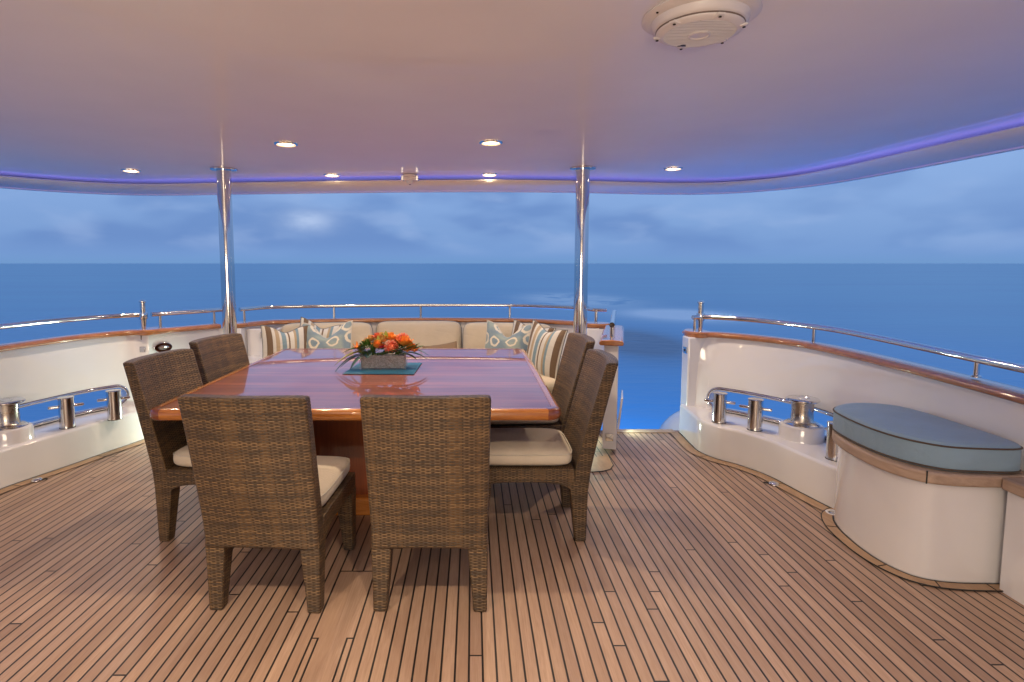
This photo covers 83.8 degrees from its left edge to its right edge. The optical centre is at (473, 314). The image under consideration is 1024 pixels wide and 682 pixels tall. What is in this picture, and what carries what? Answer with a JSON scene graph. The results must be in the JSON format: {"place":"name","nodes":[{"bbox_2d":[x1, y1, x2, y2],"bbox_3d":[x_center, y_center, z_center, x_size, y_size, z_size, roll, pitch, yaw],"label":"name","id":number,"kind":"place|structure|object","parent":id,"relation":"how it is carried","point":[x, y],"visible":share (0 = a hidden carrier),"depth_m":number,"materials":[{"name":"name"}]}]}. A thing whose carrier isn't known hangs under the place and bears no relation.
{"place":"outdoors","nodes":[
{"label":"outdoors","id":0,"kind":"place"},
{"bbox_2d":[0,430,1023,681],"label":"deck","id":1,"kind":"structure","parent":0,"point":[680,564],"depth_m":2.55,"materials":[{"name":"brown wood"}]},
{"bbox_2d":[0,439,144,493],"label":"deck margin","id":2,"kind":"object","parent":1,"relation":"on","point":[56,471],"visible":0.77,"depth_m":4.21,"materials":[{"name":"brown wood"}]},
{"bbox_2d":[31,477,47,481],"bbox_3d":[-3.007,1.140,3.943,0.096,0.019,0.068,-2,5,-20],"label":"deck cleat","id":3,"kind":"object","parent":2,"relation":"on","point":[37,479],"visible":1,"depth_m":3.93,"materials":[{"name":"silver metal"}]},
{"bbox_2d":[0,327,164,488],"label":"side bulwark","id":4,"kind":"object","parent":1,"relation":"on","point":[38,371],"visible":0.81,"depth_m":4.46,"materials":[{"name":"white metal"}]},
{"bbox_2d":[0,397,35,446],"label":"windlass","id":5,"kind":"object","parent":4,"relation":"on","point":[15,429],"visible":1,"depth_m":3.93,"materials":[{"name":"silver metal"}]},
{"bbox_2d":[48,395,83,428],"bbox_3d":[-3.075,0.738,4.303,0.210,0.235,0.108,-1,5,-16],"label":"bollard","id":6,"kind":"object","parent":4,"relation":"on","point":[65,407],"visible":1,"depth_m":4.27,"materials":[{"name":"silver metal"}]},
{"bbox_2d":[0,313,139,329],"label":"handrail","id":7,"kind":"object","parent":4,"relation":"on","point":[59,320],"visible":1,"depth_m":4.64,"materials":[{"name":"silver metal"}]},
{"bbox_2d":[97,389,129,420],"bbox_3d":[-2.860,0.717,4.533,0.210,0.235,0.108,-1,5,-8],"label":"bollard","id":8,"kind":"object","parent":4,"relation":"attached to","point":[113,398],"visible":1,"depth_m":4.49,"materials":[{"name":"silver metal"}]},
{"bbox_2d":[139,300,147,328],"bbox_3d":[-2.970,0.000,5.121,0.072,0.271,0.072,0,5,0],"label":"gate stanchion","id":9,"kind":"object","parent":4,"relation":"on","point":[143,317],"visible":1,"depth_m":5.10,"materials":[{"name":"silver metal"}]},
{"bbox_2d":[141,323,220,353],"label":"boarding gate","id":10,"kind":"structure","parent":4,"relation":"attached to","point":[175,337],"depth_m":5.30,"materials":[{"name":"white plastic"}]},
{"bbox_2d":[150,308,221,327],"bbox_3d":[-2.710,0.032,5.425,0.059,0.158,0.669,4,7,38],"label":"handrail","id":11,"kind":"object","parent":10,"relation":"on","point":[160,314],"visible":0.98,"depth_m":5.37,"materials":[{"name":"silver metal"}]},
{"bbox_2d":[123,349,261,548],"bbox_3d":[-1.455,0.720,3.247,0.805,0.984,0.517,1,5,8],"label":"wicker chair","id":12,"kind":"object","parent":1,"relation":"on","point":[156,379],"visible":0.48,"depth_m":3.07,"materials":[{"name":"brown wicker"}]},
{"bbox_2d":[189,333,249,384],"bbox_3d":[-1.485,0.652,4.003,0.805,0.984,0.517,1,5,11],"label":"wicker chair","id":13,"kind":"object","parent":1,"relation":"on","point":[218,356],"visible":0.21,"depth_m":4.00,"materials":[{"name":"brown wicker"}]},
{"bbox_2d":[209,166,237,333],"bbox_3d":[-1.980,-0.039,4.615,0.204,2.248,0.204,0,5,0],"label":"canopy pole","id":14,"kind":"object","parent":1,"relation":"on","point":[226,245],"visible":0.63,"depth_m":4.53,"materials":[{"name":"silver metal"}]},
{"bbox_2d":[0,0,1023,195],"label":"canopy","id":15,"kind":"object","parent":14,"relation":"on","point":[173,97],"visible":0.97,"depth_m":2.55,"materials":[{"name":"white paint"}]},
{"bbox_2d":[120,169,140,172],"bbox_3d":[-2.764,-1.161,4.597,0.148,0.010,0.148,0,5,0],"label":"downlight","id":16,"kind":"object","parent":15,"relation":"attached to","point":[131,170],"visible":1,"depth_m":4.57,"materials":[{"name":"beige"}]},
{"bbox_2d":[274,141,297,146],"bbox_3d":[-1.175,-1.069,3.574,0.148,0.010,0.148,0,5,0],"label":"downlight","id":17,"kind":"object","parent":15,"relation":"attached to","point":[285,143],"visible":1,"depth_m":3.55,"materials":[{"name":"silver metal"}]},
{"bbox_2d":[323,174,340,176],"bbox_3d":[-1.200,-1.183,4.836,0.148,0.010,0.148,0,5,0],"label":"downlight","id":18,"kind":"object","parent":15,"relation":"attached to","point":[333,175],"visible":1,"depth_m":4.82,"materials":[{"name":"beige"}]},
{"bbox_2d":[401,174,418,184],"bbox_3d":[-0.535,-1.141,4.817,0.148,0.082,0.120,0,5,0],"label":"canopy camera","id":19,"kind":"object","parent":15,"relation":"attached to","point":[409,179],"visible":1,"depth_m":4.79,"materials":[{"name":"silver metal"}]},
{"bbox_2d":[481,173,497,176],"bbox_3d":[0.138,-1.180,4.809,0.148,0.010,0.148,0,5,0],"label":"downlight","id":20,"kind":"object","parent":15,"relation":"attached to","point":[489,174],"visible":1,"depth_m":4.77,"materials":[{"name":"beige"}]},
{"bbox_2d":[479,140,502,145],"bbox_3d":[0.111,-1.066,3.534,0.148,0.010,0.148,0,5,0],"label":"downlight","id":21,"kind":"object","parent":15,"relation":"attached to","point":[491,142],"visible":1,"depth_m":3.51,"materials":[{"name":"beige"}]},
{"bbox_2d":[664,167,682,170],"bbox_3d":[1.583,-1.152,4.499,0.148,0.010,0.148,0,5,0],"label":"downlight","id":22,"kind":"object","parent":15,"relation":"attached to","point":[673,168],"visible":1,"depth_m":4.47,"materials":[{"name":"beige"}]},
{"bbox_2d":[641,0,762,49],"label":"speaker","id":23,"kind":"object","parent":15,"relation":"attached to","point":[681,24],"visible":1,"depth_m":1.66},
{"bbox_2d":[177,394,355,612],"bbox_3d":[-0.888,0.776,2.624,0.517,0.984,0.805,0,5,3],"label":"wicker chair","id":24,"kind":"object","parent":1,"relation":"on","point":[265,476],"visible":1,"depth_m":2.33,"materials":[{"name":"brown wicker"}]},
{"bbox_2d":[149,348,561,514],"bbox_3d":[-0.612,0.766,4.010,2.152,0.753,2.152,0,5,0],"label":"dining table","id":25,"kind":"object","parent":1,"relation":"on","point":[510,382],"visible":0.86,"depth_m":3.51,"materials":[{"name":"brown wood"}]},
{"bbox_2d":[343,363,421,374],"bbox_3d":[-0.634,0.383,4.063,0.501,0.003,0.445,0,5,0],"label":"placemat","id":26,"kind":"object","parent":25,"relation":"on","point":[410,368],"visible":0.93,"depth_m":3.97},
{"bbox_2d":[334,331,427,371],"bbox_3d":[-0.652,0.272,4.035,0.671,0.311,0.198,0,5,0],"label":"flower arrangement","id":27,"kind":"object","parent":26,"relation":"on","point":[391,355],"visible":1,"depth_m":4.01,"materials":[{"name":"orange plant"}]},
{"bbox_2d":[247,320,572,393],"bbox_3d":[-0.579,0.553,5.623,3.392,0.888,1.242,0,5,0],"label":"sofa","id":28,"kind":"object","parent":1,"relation":"on","point":[429,332],"visible":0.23,"depth_m":5.95,"materials":[{"name":"fabric"}]},
{"bbox_2d":[260,325,308,357],"bbox_3d":[-1.800,0.336,5.472,0.478,0.478,0.150,1,-7,-38],"label":"throw pillow","id":29,"kind":"object","parent":28,"relation":"on","point":[274,340],"visible":0.56,"depth_m":5.39,"materials":[{"name":"fabric"}]},
{"bbox_2d":[300,317,340,337],"bbox_3d":[-1.560,0.284,5.769,0.458,0.458,0.150,11,-12,-13],"label":"throw pillow","id":30,"kind":"object","parent":28,"relation":"on","point":[327,332],"visible":0.23,"depth_m":5.76,"materials":[{"name":"fabric"}]},
{"bbox_2d":[301,320,352,347],"bbox_3d":[-1.440,0.314,5.611,0.508,0.507,0.150,-2,-13,-3],"label":"throw pillow","id":31,"kind":"object","parent":28,"relation":"on","point":[341,336],"visible":0.41,"depth_m":5.58,"materials":[{"name":"blue fabric"}]},
{"bbox_2d":[422,341,456,347],"bbox_3d":[-0.300,0.433,5.561,0.348,0.348,0.100,-8,-32,-9],"label":"throw pillow","id":32,"kind":"object","parent":28,"relation":"on","point":[451,345],"visible":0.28,"depth_m":5.62,"materials":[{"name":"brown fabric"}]},
{"bbox_2d":[484,320,531,351],"bbox_3d":[0.330,0.307,5.630,0.478,0.477,0.150,5,-9,20],"label":"throw pillow","id":33,"kind":"object","parent":28,"relation":"on","point":[497,338],"visible":0.46,"depth_m":5.58,"materials":[{"name":"blue fabric"}]},
{"bbox_2d":[511,319,555,335],"bbox_3d":[0.560,0.308,5.670,0.458,0.458,0.150,12,-6,27],"label":"throw pillow","id":34,"kind":"object","parent":28,"relation":"on","point":[517,325],"visible":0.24,"depth_m":5.73,"materials":[{"name":"fabric"}]},
{"bbox_2d":[527,319,567,378],"bbox_3d":[0.660,0.337,5.292,0.150,0.508,0.508,9,6,-33],"label":"throw pillow","id":35,"kind":"object","parent":28,"relation":"on","point":[544,349],"visible":0.79,"depth_m":5.18,"materials":[{"name":"fabric"}]},
{"bbox_2d":[218,317,609,354],"bbox_3d":[-0.570,0.533,6.020,3.900,0.960,0.816,0,5,0],"label":"stern bulwark","id":36,"kind":"object","parent":1,"relation":"on","point":[594,330],"visible":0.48,"depth_m":5.98,"materials":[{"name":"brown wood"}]},
{"bbox_2d":[238,303,588,321],"bbox_3d":[-0.586,-0.021,5.985,3.540,0.162,0.591,0,5,0],"label":"handrail","id":37,"kind":"object","parent":36,"relation":"on","point":[333,306],"visible":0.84,"depth_m":6.15,"materials":[{"name":"silver metal"}]},
{"bbox_2d":[587,307,606,322],"bbox_3d":[1.234,0.008,5.694,0.204,0.154,0.089,3,6,28],"label":"rail bracket","id":38,"kind":"object","parent":36,"relation":"on","point":[596,310],"visible":0.91,"depth_m":5.67,"materials":[{"name":"silver metal"}]},
{"bbox_2d":[360,395,490,611],"bbox_3d":[-0.184,0.776,2.624,0.517,0.984,0.805,0,5,0],"label":"wicker chair","id":39,"kind":"object","parent":1,"relation":"on","point":[427,460],"visible":1,"depth_m":2.30,"materials":[{"name":"brown wicker"}]},
{"bbox_2d":[491,333,594,434],"bbox_3d":[0.436,0.645,4.079,0.805,0.984,0.517,0,5,-4],"label":"wicker chair","id":40,"kind":"object","parent":1,"relation":"on","point":[577,346],"visible":0.36,"depth_m":4.00,"materials":[{"name":"brown wicker"}]},
{"bbox_2d":[488,349,617,540],"bbox_3d":[0.396,0.717,3.277,0.805,0.984,0.517,0,5,0],"label":"wicker chair","id":41,"kind":"object","parent":1,"relation":"on","point":[564,461],"visible":0.84,"depth_m":3.06,"materials":[{"name":"brown wicker"}]},
{"bbox_2d":[570,165,595,334],"bbox_3d":[0.862,-0.035,4.565,0.204,2.248,0.204,0,5,0],"label":"canopy pole","id":42,"kind":"object","parent":1,"relation":"on","point":[581,245],"visible":0.62,"depth_m":4.48,"materials":[{"name":"silver metal"}]},
{"bbox_2d":[591,455,612,470],"bbox_3d":[0.955,1.118,4.277,0.210,0.004,0.360,0,5,0],"label":"deck corner board","id":43,"kind":"object","parent":1,"relation":"on","point":[601,463],"visible":0.83,"depth_m":4.27,"materials":[{"name":"brown wood"}]},
{"bbox_2d":[591,455,613,471],"bbox_3d":[1.000,1.119,4.251,0.110,0.006,0.421,3,6,30],"label":"deck corner seam","id":44,"kind":"object","parent":43,"relation":"on","point":[605,470],"visible":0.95,"depth_m":4.13,"materials":[{"name":"black rubber"}]},
{"bbox_2d":[599,310,623,449],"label":"boarding gate","id":45,"kind":"structure","parent":1,"relation":"on","point":[612,339],"depth_m":4.49,"materials":[{"name":"white plastic"}]},
{"bbox_2d":[617,429,675,432],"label":"deck sill","id":46,"kind":"structure","parent":1,"relation":"on","point":[645,431],"depth_m":5.07,"materials":[{"name":"grey wood"}]},
{"bbox_2d":[670,432,828,510],"bbox_3d":[1.943,1.129,4.130,0.243,0.002,1.914,-1,5,-14],"label":"deck margin","id":47,"kind":"object","parent":1,"relation":"on","point":[686,444],"visible":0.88,"depth_m":4.11,"materials":[{"name":"brown wood"}]},
{"bbox_2d":[764,481,778,485],"bbox_3d":[2.033,1.146,3.875,0.096,0.019,0.068,3,6,30],"label":"deck cleat","id":48,"kind":"object","parent":1,"relation":"on","point":[773,483],"visible":1,"depth_m":3.86,"materials":[{"name":"silver metal"}]},
{"bbox_2d":[679,329,1023,604],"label":"side bulwark","id":49,"kind":"object","parent":1,"relation":"on","point":[780,369],"visible":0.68,"depth_m":3.95,"materials":[{"name":"white metal"}]},
{"bbox_2d":[691,315,700,330],"bbox_3d":[1.965,0.076,4.987,0.092,0.144,0.040,-1,5,-12],"label":"rail bracket","id":50,"kind":"object","parent":49,"relation":"on","point":[695,318],"visible":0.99,"depth_m":4.97,"materials":[{"name":"silver metal"}]},
{"bbox_2d":[696,300,704,330],"bbox_3d":[2.000,0.011,5.001,0.072,0.271,0.072,0,5,0],"label":"gate stanchion","id":51,"kind":"object","parent":49,"relation":"on","point":[701,313],"visible":0.91,"depth_m":4.98,"materials":[{"name":"silver metal"}]},
{"bbox_2d":[704,391,735,423],"bbox_3d":[1.925,0.725,4.443,0.210,0.235,0.108,1,5,6],"label":"bollard","id":52,"kind":"object","parent":49,"relation":"on","point":[720,403],"visible":1,"depth_m":4.40,"materials":[{"name":"silver metal"}]},
{"bbox_2d":[739,397,771,431],"bbox_3d":[2.105,0.743,4.244,0.210,0.235,0.108,10,11,62],"label":"bollard","id":53,"kind":"object","parent":49,"relation":"on","point":[754,406],"visible":1,"depth_m":4.20,"materials":[{"name":"silver metal"}]},
{"bbox_2d":[777,395,825,443],"bbox_3d":[2.340,0.734,4.047,0.300,0.288,0.300,0,5,0],"label":"windlass","id":54,"kind":"object","parent":49,"relation":"on","point":[800,425],"visible":1,"depth_m":3.98,"materials":[{"name":"silver metal"}]},
{"bbox_2d":[824,421,837,461],"bbox_3d":[2.300,0.800,3.606,0.108,0.235,0.210,2,6,24],"label":"bollard","id":55,"kind":"object","parent":49,"relation":"on","point":[831,449],"visible":0.39,"depth_m":3.59,"materials":[{"name":"silver metal"}]},
{"bbox_2d":[704,314,1023,377],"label":"handrail","id":56,"kind":"object","parent":49,"relation":"on","point":[977,360],"visible":0.97,"depth_m":3.59,"materials":[{"name":"silver metal"}]},
{"bbox_2d":[822,508,1000,589],"bbox_3d":[2.283,1.221,3.087,0.600,0.001,0.971,0,5,0],"label":"deck margin","id":57,"kind":"object","parent":1,"relation":"on","point":[829,522],"visible":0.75,"depth_m":2.78,"materials":[{"name":"brown wood"}]},
{"bbox_2d":[825,509,833,514],"bbox_3d":[2.170,1.190,3.421,0.090,0.004,0.090,0,5,0],"label":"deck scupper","id":58,"kind":"object","parent":57,"relation":"on","point":[830,511],"visible":0.52,"depth_m":3.43,"materials":[{"name":"silver metal"}]},
{"bbox_2d":[821,507,1003,591],"bbox_3d":[2.280,1.222,3.087,0.600,0.006,0.977,0,5,0],"label":"deck seam","id":59,"kind":"object","parent":1,"relation":"on","point":[994,590],"visible":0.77,"depth_m":2.69,"materials":[{"name":"black rubber"}]},
{"bbox_2d":[832,430,1023,583],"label":"bench","id":60,"kind":"object","parent":1,"relation":"on","point":[926,523],"visible":0.81,"depth_m":2.69,"materials":[{"name":"white gelcoat fiberglass"},{"name":"varnished teak wood"}]},
{"bbox_2d":[832,403,1022,473],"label":"bench cushion","id":61,"kind":"object","parent":60,"relation":"on","point":[912,436],"visible":1,"depth_m":2.77,"materials":[{"name":"blue fabric"}]},
{"bbox_2d":[0,263,1023,429],"bbox_3d":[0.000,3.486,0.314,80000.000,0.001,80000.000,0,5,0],"label":"sea","id":62,"kind":"structure","parent":0,"point":[975,308],"depth_m":55.42,"materials":[{"name":"liquid"}]},
{"bbox_2d":[659,410,679,429],"bbox_3d":[2.300,1.367,5.565,1.000,0.920,1.200,0,5,0],"label":"hull quarter","id":63,"kind":"object","parent":62,"relation":"on","point":[672,421],"visible":0.03,"depth_m":5.57,"materials":[{"name":"white paint"}]},
{"bbox_2d":[0,149,1023,263],"label":"sky","id":64,"kind":"structure","parent":0,"point":[969,210],"materials":[{"name":"blue"}]}
]}

